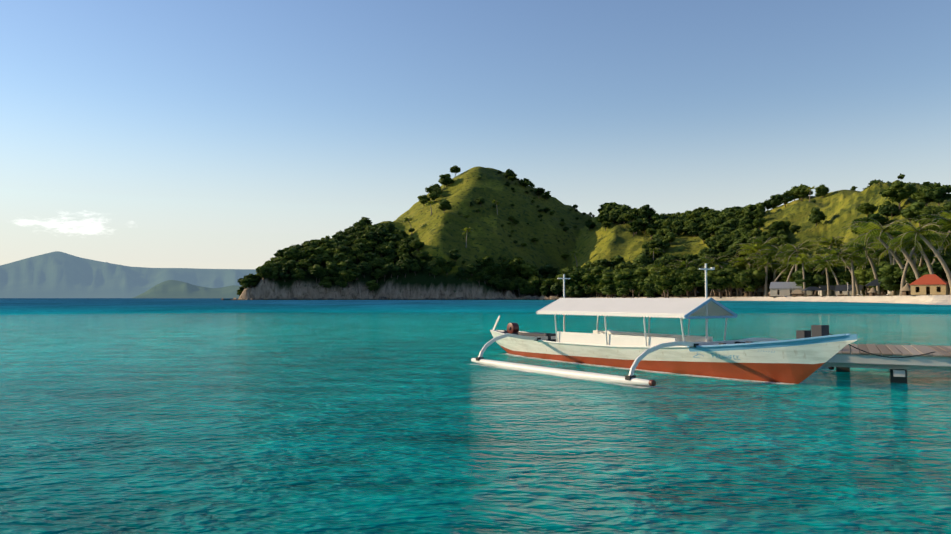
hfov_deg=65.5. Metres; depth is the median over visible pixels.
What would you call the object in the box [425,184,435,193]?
tree
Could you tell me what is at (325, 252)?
tree
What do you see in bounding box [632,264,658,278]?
tree
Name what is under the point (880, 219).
tree
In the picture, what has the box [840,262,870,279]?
tree
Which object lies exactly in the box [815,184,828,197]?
tree
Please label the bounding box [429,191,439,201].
tree
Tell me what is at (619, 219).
tree
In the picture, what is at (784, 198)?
tree
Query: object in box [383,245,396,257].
tree
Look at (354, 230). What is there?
tree
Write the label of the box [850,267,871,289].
tree
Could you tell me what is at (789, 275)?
palm
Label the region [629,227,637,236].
tree
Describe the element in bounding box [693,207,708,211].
tree
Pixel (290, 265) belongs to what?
tree
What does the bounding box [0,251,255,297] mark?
hills
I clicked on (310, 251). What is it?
tree
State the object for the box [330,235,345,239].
tree
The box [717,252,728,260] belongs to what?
tree
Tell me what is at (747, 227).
tree
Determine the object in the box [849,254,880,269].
palm
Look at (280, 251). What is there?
tree
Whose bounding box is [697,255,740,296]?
tree
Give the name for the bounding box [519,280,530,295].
tree
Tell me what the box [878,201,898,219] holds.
tree
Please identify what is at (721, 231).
tree
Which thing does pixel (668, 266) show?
palm
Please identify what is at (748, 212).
tree
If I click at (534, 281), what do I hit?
tree
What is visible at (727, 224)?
tree
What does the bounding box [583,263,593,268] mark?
tree
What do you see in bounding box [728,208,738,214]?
tree
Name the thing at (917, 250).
palm
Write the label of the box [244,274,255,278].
tree
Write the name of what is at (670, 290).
tree
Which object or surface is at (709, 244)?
tree
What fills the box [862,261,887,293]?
tree
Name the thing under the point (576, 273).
tree
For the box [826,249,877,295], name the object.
palm
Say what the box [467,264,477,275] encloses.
tree
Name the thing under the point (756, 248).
palm
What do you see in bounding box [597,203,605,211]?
tree
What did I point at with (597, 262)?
tree
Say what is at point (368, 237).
tree
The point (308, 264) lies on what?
tree
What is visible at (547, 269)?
tree
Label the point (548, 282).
tree
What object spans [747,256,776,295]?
palm
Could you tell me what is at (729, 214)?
tree
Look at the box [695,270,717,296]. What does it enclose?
tree
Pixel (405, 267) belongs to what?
tree
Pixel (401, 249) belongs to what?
tree
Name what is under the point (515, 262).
tree
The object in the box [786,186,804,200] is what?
tree
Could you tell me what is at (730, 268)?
tree
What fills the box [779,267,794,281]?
tree
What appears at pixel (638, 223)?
tree
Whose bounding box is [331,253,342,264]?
tree
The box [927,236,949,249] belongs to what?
palm
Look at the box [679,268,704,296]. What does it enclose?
tree
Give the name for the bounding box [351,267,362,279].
tree
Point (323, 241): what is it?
tree
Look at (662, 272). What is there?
tree
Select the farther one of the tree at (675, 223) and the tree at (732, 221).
the tree at (675, 223)
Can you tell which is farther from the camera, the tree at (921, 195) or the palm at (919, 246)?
the tree at (921, 195)
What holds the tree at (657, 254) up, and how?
on the island
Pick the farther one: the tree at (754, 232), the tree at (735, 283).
the tree at (754, 232)
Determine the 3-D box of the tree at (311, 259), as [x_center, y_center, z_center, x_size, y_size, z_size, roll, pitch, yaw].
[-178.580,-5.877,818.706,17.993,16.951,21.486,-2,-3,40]
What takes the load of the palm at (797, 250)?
on the island
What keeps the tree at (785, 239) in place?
on the island
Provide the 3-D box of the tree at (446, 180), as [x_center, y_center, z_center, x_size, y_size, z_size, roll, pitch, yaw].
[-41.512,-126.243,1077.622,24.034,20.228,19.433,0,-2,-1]
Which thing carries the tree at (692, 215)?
on the island
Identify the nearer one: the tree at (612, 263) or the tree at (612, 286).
the tree at (612, 286)
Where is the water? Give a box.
[0,298,950,533]
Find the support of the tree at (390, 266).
on the island
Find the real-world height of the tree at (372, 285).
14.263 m
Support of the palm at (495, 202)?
on the island
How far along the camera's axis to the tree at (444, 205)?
934.51 m
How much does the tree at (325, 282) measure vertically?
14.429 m
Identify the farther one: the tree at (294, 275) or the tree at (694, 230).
the tree at (694, 230)
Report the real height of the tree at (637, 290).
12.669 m
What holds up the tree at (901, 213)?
on the island
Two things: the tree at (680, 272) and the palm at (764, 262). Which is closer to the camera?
the palm at (764, 262)
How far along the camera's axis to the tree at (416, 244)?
838.68 m
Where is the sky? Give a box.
[0,0,950,268]
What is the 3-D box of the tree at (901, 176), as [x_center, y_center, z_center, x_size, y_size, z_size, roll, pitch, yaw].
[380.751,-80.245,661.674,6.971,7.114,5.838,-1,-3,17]
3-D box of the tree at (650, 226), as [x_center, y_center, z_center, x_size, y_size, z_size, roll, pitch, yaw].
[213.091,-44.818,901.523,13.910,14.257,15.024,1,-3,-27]
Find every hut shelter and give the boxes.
[801,287,822,296]
[834,288,851,296]
[865,279,885,295]
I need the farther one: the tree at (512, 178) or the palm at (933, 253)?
the tree at (512, 178)
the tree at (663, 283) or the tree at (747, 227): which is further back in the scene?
the tree at (747, 227)
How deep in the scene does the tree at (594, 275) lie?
732.29 m
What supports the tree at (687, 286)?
on the island
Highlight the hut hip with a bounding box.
[909,274,949,295]
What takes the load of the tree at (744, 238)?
on the island
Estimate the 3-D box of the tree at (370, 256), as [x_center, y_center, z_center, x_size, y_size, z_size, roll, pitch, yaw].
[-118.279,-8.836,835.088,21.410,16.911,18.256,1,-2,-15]
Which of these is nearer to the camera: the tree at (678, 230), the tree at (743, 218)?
the tree at (743, 218)
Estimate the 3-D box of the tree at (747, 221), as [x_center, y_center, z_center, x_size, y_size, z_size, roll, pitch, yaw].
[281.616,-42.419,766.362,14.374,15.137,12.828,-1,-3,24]
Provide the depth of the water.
11.60 m
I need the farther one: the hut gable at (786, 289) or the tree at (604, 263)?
the tree at (604, 263)
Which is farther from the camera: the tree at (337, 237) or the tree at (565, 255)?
the tree at (565, 255)
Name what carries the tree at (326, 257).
on the island
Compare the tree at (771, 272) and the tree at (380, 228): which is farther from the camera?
the tree at (380, 228)
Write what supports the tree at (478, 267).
on the island
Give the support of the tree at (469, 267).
on the island
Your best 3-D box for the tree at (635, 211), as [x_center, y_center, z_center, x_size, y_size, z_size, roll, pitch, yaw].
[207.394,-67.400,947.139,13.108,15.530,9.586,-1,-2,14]
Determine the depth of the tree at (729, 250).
684.13 m
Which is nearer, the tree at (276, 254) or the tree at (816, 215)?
the tree at (816, 215)
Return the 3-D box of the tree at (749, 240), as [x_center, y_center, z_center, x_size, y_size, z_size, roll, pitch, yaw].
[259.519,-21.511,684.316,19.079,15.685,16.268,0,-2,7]
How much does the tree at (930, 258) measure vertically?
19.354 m
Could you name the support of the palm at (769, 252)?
on the island
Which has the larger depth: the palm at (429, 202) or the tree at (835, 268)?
the palm at (429, 202)
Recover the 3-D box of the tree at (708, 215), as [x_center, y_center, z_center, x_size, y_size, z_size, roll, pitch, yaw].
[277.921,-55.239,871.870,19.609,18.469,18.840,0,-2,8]
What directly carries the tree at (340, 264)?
on the island
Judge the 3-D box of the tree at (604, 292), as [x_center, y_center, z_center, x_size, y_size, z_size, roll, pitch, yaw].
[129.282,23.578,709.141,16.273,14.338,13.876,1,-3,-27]
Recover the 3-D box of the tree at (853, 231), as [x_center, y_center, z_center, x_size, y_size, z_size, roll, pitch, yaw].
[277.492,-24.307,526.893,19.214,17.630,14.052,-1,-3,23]
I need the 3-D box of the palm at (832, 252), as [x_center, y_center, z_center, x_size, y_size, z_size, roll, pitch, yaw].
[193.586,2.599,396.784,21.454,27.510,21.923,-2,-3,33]
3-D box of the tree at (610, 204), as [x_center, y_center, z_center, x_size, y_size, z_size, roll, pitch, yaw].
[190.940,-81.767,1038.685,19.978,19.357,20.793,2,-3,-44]
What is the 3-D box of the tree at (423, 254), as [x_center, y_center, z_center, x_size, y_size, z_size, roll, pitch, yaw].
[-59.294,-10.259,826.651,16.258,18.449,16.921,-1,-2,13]
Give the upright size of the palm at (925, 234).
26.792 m
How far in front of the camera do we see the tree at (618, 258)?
787.26 m
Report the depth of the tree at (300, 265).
801.70 m
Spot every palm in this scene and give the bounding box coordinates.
[402,217,412,233]
[423,200,434,214]
[461,227,472,247]
[490,199,499,214]
[648,263,675,296]
[649,248,661,262]
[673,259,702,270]
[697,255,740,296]
[715,260,734,269]
[727,256,756,268]
[730,242,775,288]
[732,257,756,296]
[739,237,782,265]
[746,257,787,296]
[747,254,782,295]
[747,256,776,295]
[755,243,799,281]
[772,240,826,271]
[774,260,801,281]
[775,253,813,281]
[788,256,818,295]
[791,253,822,294]
[805,186,815,200]
[805,255,840,295]
[811,247,853,254]
[812,260,847,284]
[814,253,839,294]
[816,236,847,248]
[816,246,859,295]
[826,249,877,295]
[839,241,884,293]
[840,223,910,285]
[845,218,919,279]
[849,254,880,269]
[867,237,928,295]
[869,253,900,290]
[871,239,904,264]
[880,220,950,294]
[884,230,947,273]
[885,232,937,295]
[900,227,947,266]
[903,244,950,259]
[909,211,950,264]
[912,211,950,253]
[912,247,950,261]
[926,233,950,254]
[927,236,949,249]
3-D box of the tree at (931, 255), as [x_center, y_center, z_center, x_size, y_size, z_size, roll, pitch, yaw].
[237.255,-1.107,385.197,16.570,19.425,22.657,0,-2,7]
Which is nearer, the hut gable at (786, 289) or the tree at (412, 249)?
the hut gable at (786, 289)
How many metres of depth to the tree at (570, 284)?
758.54 m
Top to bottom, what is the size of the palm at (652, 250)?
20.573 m
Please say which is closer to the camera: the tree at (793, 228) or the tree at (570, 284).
the tree at (793, 228)
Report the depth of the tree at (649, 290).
651.50 m
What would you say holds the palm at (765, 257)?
on the island
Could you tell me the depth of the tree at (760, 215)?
767.90 m
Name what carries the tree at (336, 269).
on the island
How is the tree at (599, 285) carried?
on the island
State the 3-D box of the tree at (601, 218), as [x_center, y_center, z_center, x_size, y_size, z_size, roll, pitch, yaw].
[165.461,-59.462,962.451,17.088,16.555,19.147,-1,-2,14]
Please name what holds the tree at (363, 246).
on the island
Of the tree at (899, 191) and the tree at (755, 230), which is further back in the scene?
the tree at (755, 230)
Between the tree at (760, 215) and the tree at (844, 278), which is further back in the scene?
the tree at (760, 215)
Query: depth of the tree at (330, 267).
802.20 m
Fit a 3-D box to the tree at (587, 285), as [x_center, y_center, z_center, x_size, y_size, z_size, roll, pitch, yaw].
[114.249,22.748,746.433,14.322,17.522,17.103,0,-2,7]
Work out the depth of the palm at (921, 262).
340.15 m
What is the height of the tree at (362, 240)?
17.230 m
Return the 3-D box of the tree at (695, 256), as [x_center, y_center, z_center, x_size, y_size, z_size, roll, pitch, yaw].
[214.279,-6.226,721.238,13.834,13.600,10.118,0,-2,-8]
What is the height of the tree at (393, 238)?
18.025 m
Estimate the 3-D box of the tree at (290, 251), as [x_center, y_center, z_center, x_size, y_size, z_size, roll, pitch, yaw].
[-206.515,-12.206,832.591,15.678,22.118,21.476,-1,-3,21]
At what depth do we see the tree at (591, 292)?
740.71 m
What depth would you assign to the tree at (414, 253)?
831.15 m
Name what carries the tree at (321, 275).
on the island
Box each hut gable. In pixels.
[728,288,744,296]
[769,282,812,296]
[818,285,835,295]
[835,285,864,295]
[887,290,899,295]
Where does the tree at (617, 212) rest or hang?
on the island
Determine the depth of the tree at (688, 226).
862.77 m
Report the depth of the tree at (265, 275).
781.02 m
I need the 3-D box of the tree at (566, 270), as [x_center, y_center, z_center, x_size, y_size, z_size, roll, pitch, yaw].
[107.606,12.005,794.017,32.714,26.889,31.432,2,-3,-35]
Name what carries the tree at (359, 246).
on the island
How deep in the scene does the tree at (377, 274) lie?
809.88 m
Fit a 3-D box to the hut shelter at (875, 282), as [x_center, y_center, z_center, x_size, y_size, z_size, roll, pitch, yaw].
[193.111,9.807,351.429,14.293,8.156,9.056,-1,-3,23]
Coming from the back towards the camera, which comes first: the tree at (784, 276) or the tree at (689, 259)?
the tree at (689, 259)
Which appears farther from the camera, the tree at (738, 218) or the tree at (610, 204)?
the tree at (610, 204)
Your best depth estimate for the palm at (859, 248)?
375.44 m
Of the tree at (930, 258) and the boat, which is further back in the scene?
the tree at (930, 258)
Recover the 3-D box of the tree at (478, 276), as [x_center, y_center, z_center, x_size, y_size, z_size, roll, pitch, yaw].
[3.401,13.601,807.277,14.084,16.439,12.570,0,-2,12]
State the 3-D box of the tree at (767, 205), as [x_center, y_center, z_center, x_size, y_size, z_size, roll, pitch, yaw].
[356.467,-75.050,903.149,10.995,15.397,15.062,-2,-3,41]
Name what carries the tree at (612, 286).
on the island
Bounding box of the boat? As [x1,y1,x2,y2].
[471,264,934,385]
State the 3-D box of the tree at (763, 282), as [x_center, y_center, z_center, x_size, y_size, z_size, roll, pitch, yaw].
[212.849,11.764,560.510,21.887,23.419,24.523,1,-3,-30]
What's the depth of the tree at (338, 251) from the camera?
836.43 m
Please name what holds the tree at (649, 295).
on the island
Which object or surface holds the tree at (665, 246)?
on the island
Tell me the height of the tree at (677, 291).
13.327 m
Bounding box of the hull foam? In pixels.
[481,353,831,387]
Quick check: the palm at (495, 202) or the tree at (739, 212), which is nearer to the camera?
the tree at (739, 212)
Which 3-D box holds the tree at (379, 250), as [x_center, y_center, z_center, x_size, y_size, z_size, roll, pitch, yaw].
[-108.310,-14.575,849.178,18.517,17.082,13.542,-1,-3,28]
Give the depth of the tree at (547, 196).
1103.97 m
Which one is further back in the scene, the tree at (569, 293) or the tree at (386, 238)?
the tree at (386, 238)
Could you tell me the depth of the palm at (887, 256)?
414.46 m
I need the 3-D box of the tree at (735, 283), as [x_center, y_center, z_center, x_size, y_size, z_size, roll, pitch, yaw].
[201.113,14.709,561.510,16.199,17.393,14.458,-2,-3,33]
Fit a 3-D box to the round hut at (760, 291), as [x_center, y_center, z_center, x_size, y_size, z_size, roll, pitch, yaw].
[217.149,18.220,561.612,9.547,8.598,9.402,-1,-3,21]
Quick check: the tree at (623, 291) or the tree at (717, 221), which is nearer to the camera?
the tree at (623, 291)
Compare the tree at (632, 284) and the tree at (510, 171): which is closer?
the tree at (632, 284)
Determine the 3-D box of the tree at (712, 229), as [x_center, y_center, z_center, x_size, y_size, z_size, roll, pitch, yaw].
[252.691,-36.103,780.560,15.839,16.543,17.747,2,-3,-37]
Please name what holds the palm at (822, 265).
on the island
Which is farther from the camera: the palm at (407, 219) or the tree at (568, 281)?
the palm at (407, 219)
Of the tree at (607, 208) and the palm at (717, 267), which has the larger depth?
the tree at (607, 208)
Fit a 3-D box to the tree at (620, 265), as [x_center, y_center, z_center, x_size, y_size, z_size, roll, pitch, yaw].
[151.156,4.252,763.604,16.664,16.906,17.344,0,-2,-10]
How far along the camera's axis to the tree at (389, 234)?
886.92 m
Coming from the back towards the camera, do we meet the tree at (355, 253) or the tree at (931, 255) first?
the tree at (355, 253)
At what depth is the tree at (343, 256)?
829.66 m
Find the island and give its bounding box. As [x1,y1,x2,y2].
[221,166,950,304]
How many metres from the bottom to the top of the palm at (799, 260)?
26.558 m
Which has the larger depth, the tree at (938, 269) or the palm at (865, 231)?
the palm at (865, 231)
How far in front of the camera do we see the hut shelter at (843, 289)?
397.06 m
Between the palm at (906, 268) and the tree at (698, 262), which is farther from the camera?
the tree at (698, 262)
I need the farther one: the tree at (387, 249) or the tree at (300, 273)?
the tree at (387, 249)
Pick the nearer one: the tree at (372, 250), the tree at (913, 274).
the tree at (913, 274)
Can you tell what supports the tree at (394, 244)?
on the island
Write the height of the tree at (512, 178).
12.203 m
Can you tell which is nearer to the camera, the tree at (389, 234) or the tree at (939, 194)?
the tree at (939, 194)
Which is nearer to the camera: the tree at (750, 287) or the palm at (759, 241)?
the tree at (750, 287)
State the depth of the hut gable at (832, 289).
457.63 m
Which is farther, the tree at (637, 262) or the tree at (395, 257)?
the tree at (395, 257)
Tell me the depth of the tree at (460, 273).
807.69 m
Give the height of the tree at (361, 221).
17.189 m
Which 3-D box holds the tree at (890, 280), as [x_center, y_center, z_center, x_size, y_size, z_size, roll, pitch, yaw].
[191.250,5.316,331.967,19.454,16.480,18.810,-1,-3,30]
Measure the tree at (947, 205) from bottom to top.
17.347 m
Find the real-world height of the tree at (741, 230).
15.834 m
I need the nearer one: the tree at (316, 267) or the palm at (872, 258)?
the palm at (872, 258)
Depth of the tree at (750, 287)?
551.61 m
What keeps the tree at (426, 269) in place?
on the island
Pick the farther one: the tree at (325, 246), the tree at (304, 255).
the tree at (325, 246)
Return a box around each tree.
[240,278,249,287]
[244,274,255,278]
[247,278,257,287]
[256,264,271,279]
[260,273,269,282]
[269,272,278,280]
[270,266,278,274]
[273,262,281,270]
[274,250,283,256]
[277,248,287,255]
[279,267,290,280]
[283,247,300,258]
[283,259,295,270]
[289,253,300,259]
[291,268,304,281]
[295,262,306,268]
[295,270,306,284]
[301,252,308,258]
[303,241,317,247]
[303,260,311,270]
[305,248,319,255]
[306,264,326,282]
[308,254,322,263]
[310,266,327,282]
[312,258,320,265]
[314,247,327,255]
[318,239,328,244]
[318,276,331,289]
[319,242,332,249]
[320,254,332,262]
[324,261,336,276]
[326,248,335,254]
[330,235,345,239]
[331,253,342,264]
[333,245,348,255]
[333,249,346,253]
[333,266,345,274]
[334,274,347,289]
[335,262,350,268]
[338,252,348,259]
[338,269,355,287]
[341,242,351,246]
[343,259,353,269]
[345,235,355,241]
[345,251,357,257]
[350,247,363,260]
[351,225,359,233]
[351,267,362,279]
[352,244,364,249]
[353,238,365,243]
[356,219,366,225]
[356,261,371,277]
[357,253,366,260]
[359,242,370,251]
[361,217,372,224]
[361,234,372,240]
[364,252,378,261]
[365,241,376,247]
[366,280,378,292]
[368,247,375,252]
[369,257,386,269]
[371,269,383,282]
[372,226,389,234]
[373,231,383,244]
[373,247,387,257]
[379,236,389,242]
[383,223,394,230]
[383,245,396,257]
[383,262,396,277]
[385,233,398,241]
[385,241,396,247]
[385,249,396,255]
[388,235,399,241]
[391,254,398,261]
[391,266,402,278]
[394,247,410,253]
[398,251,404,259]
[399,230,407,235]
[399,257,412,265]
[400,238,412,243]
[400,261,410,277]
[402,252,411,258]
[405,242,416,251]
[410,240,422,248]
[411,250,419,258]
[416,250,428,259]
[417,195,430,205]
[419,259,429,265]
[422,261,432,275]
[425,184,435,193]
[428,260,436,274]
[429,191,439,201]
[433,186,442,194]
[433,257,445,266]
[438,199,451,212]
[439,174,454,186]
[443,259,456,270]
[449,249,460,260]
[450,165,460,175]
[456,267,464,277]
[465,263,475,275]
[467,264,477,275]
[472,272,483,286]
[475,256,492,266]
[475,264,482,273]
[476,197,484,205]
[500,258,524,271]
[503,169,514,175]
[508,176,515,180]
[509,282,515,294]
[518,263,539,276]
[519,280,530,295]
[520,178,530,187]
[528,276,544,287]
[533,187,544,197]
[538,264,558,275]
[540,285,550,295]
[541,278,559,295]
[542,192,550,199]
[550,284,562,296]
[555,273,575,286]
[560,266,581,273]
[561,253,569,259]
[565,282,576,297]
[565,285,577,297]
[569,268,590,296]
[573,285,584,297]
[580,265,613,296]
[582,281,591,295]
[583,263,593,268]
[585,219,596,230]
[585,288,595,296]
[593,259,600,265]
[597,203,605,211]
[597,215,608,227]
[597,283,607,296]
[598,269,617,296]
[600,259,610,267]
[601,221,611,230]
[602,290,615,296]
[603,202,617,207]
[603,206,610,212]
[603,283,616,297]
[608,257,617,265]
[609,210,620,222]
[609,213,617,220]
[610,202,622,209]
[612,255,624,262]
[612,268,643,297]
[613,263,629,269]
[614,279,628,297]
[615,217,624,222]
[618,279,631,297]
[621,278,644,297]
[623,213,636,221]
[628,220,644,233]
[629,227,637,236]
[632,209,639,214]
[632,253,651,261]
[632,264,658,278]
[633,258,647,267]
[634,287,642,297]
[637,209,646,218]
[637,276,653,289]
[639,204,653,217]
[639,218,652,232]
[640,248,655,259]
[642,241,657,248]
[644,284,651,293]
[644,291,655,297]
[645,224,656,235]
[646,228,656,239]
[646,257,653,264]
[647,281,657,297]
[649,247,664,257]
[650,213,660,223]
[650,267,674,297]
[653,275,675,297]
[654,240,662,246]
[654,260,668,265]
[654,284,663,296]
[655,228,670,236]
[658,241,669,251]
[663,218,674,225]
[663,231,675,242]
[664,287,671,294]
[665,256,678,262]
[667,276,682,296]
[671,220,680,227]
[671,226,683,235]
[672,283,688,297]
[674,266,694,296]
[679,253,691,261]
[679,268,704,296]
[680,281,696,297]
[683,221,697,234]
[683,258,696,268]
[686,212,700,218]
[687,226,701,236]
[690,254,698,258]
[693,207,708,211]
[694,217,704,224]
[695,259,707,267]
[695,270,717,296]
[698,228,711,241]
[698,247,715,257]
[700,218,708,225]
[701,253,718,262]
[702,213,717,219]
[702,269,733,297]
[703,236,715,243]
[706,225,720,236]
[706,240,715,248]
[711,218,727,225]
[711,246,723,253]
[712,239,732,251]
[714,233,729,240]
[715,229,724,236]
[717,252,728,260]
[718,211,726,218]
[719,234,737,239]
[719,263,745,296]
[722,222,734,229]
[722,272,737,296]
[723,212,736,218]
[723,218,738,227]
[725,227,735,233]
[726,245,745,257]
[726,248,736,260]
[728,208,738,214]
[728,240,745,247]
[730,278,745,296]
[732,227,749,235]
[734,215,743,222]
[735,208,744,214]
[735,224,751,230]
[735,268,766,296]
[737,234,752,242]
[739,216,753,221]
[740,219,752,225]
[743,204,755,218]
[744,284,757,296]
[746,228,761,235]
[746,235,759,242]
[750,231,761,236]
[751,267,771,296]
[753,203,763,213]
[753,213,764,217]
[753,217,767,228]
[762,199,771,209]
[762,269,777,287]
[766,230,778,239]
[769,220,790,230]
[770,194,782,206]
[772,230,787,241]
[775,192,794,206]
[776,234,790,245]
[777,227,790,233]
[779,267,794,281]
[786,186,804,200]
[790,225,801,232]
[792,184,810,200]
[792,263,835,294]
[808,207,826,225]
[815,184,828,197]
[817,266,836,285]
[830,275,842,284]
[837,266,851,283]
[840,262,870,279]
[850,223,859,233]
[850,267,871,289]
[852,213,888,226]
[857,202,876,215]
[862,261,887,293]
[865,179,884,188]
[865,266,886,293]
[877,260,910,291]
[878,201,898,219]
[879,181,918,211]
[883,204,898,218]
[897,173,904,178]
[899,206,911,225]
[899,266,919,283]
[901,200,932,225]
[909,267,923,278]
[911,185,934,205]
[911,252,933,259]
[918,205,949,222]
[919,254,950,281]
[923,254,949,266]
[925,182,950,205]
[943,202,950,208]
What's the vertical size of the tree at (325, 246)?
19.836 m
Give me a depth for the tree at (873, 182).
691.53 m
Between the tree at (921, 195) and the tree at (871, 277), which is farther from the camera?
the tree at (921, 195)
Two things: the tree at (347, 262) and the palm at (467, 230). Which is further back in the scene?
the palm at (467, 230)
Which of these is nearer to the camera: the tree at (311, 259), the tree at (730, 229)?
the tree at (730, 229)
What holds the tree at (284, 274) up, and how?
on the island
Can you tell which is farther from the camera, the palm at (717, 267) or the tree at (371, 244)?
the tree at (371, 244)
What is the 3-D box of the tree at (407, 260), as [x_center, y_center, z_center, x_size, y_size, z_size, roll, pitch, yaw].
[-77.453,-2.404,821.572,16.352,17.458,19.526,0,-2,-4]
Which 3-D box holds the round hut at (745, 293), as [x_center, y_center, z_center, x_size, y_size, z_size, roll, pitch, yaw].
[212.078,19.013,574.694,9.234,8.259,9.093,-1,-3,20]
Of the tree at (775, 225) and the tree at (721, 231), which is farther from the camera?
the tree at (721, 231)
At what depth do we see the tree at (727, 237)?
731.35 m
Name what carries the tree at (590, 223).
on the island
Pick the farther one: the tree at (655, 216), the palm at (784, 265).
the tree at (655, 216)
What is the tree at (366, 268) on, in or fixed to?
on the island
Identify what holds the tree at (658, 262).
on the island
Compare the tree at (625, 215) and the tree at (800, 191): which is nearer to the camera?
the tree at (800, 191)
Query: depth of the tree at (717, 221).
802.67 m
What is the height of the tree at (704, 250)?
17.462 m
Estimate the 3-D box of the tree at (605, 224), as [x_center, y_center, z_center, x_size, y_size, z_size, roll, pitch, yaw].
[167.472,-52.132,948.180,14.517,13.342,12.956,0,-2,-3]
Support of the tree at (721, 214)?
on the island
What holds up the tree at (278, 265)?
on the island
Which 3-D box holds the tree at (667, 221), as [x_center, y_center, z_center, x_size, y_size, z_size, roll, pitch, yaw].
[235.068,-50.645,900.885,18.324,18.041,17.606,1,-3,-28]
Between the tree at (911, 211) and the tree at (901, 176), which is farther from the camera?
the tree at (901, 176)
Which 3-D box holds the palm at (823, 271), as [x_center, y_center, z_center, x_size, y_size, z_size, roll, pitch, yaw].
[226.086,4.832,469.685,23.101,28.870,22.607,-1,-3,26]
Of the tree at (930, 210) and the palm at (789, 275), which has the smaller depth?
the tree at (930, 210)
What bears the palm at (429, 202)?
on the island
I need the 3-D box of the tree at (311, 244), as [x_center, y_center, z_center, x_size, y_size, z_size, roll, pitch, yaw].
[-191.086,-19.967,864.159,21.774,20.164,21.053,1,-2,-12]
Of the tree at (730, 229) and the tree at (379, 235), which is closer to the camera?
the tree at (730, 229)
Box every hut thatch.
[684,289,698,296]
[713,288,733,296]
[790,289,805,296]
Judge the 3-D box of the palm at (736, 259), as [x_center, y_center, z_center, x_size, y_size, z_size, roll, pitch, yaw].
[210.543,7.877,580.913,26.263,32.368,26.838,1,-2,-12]
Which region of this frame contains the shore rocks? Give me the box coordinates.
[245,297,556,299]
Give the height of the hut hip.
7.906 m
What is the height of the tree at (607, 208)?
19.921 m
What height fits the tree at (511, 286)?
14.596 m
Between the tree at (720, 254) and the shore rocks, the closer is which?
the tree at (720, 254)
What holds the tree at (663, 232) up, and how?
on the island
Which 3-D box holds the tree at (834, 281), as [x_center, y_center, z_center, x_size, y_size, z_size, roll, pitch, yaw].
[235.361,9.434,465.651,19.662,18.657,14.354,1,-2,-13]
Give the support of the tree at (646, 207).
on the island
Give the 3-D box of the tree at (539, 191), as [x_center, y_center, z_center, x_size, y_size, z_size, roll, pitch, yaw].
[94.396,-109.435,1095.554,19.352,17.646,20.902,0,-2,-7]
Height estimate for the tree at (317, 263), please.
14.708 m
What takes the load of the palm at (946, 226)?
on the island
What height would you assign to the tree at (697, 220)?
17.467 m
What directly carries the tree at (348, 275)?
on the island
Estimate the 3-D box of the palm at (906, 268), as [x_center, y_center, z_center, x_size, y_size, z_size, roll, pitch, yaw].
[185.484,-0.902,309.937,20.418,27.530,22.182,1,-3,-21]
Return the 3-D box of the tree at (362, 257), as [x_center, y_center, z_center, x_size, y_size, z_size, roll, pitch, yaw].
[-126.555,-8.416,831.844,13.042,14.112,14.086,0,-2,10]
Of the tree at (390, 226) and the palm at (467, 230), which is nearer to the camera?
the palm at (467, 230)
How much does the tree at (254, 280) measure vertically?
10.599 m
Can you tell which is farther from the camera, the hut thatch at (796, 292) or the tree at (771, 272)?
the tree at (771, 272)
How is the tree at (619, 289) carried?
on the island
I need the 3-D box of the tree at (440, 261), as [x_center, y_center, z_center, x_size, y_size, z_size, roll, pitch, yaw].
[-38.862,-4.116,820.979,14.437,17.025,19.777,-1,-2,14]
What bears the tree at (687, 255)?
on the island
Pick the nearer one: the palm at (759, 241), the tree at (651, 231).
the palm at (759, 241)
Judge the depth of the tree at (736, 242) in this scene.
698.74 m
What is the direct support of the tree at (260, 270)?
on the island
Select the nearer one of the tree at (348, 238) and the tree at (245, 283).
the tree at (245, 283)
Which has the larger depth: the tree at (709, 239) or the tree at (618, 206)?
the tree at (618, 206)
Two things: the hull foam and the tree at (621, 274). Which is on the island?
the tree at (621, 274)
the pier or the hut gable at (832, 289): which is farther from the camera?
the hut gable at (832, 289)
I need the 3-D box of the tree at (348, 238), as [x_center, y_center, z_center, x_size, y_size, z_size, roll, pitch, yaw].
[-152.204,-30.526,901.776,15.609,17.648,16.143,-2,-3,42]
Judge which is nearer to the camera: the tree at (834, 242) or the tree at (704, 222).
the tree at (834, 242)
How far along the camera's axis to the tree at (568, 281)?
764.63 m
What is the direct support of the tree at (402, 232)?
on the island
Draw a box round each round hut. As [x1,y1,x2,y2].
[742,290,753,296]
[756,286,763,296]
[867,287,878,295]
[900,283,910,295]
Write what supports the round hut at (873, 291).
on the island
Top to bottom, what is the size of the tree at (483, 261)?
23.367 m
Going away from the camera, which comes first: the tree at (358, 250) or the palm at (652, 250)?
the palm at (652, 250)
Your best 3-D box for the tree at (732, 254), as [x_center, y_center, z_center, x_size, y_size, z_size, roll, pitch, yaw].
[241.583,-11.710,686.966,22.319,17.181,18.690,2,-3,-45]
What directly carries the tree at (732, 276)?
on the island
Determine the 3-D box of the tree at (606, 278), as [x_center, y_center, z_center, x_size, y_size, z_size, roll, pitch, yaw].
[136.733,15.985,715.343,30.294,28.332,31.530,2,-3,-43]
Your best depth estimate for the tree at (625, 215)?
928.64 m
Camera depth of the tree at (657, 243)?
790.52 m
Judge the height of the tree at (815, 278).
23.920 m
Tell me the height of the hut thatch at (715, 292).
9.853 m
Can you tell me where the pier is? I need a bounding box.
[822,344,950,382]
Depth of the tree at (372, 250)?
857.50 m
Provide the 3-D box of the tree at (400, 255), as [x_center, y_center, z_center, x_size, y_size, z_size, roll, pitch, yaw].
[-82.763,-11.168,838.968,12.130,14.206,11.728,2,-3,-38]
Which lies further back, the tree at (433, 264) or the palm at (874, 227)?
the tree at (433, 264)
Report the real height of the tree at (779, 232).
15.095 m
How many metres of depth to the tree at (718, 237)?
741.97 m
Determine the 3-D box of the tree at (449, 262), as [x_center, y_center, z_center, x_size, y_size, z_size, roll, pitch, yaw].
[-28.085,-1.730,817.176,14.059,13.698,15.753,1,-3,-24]

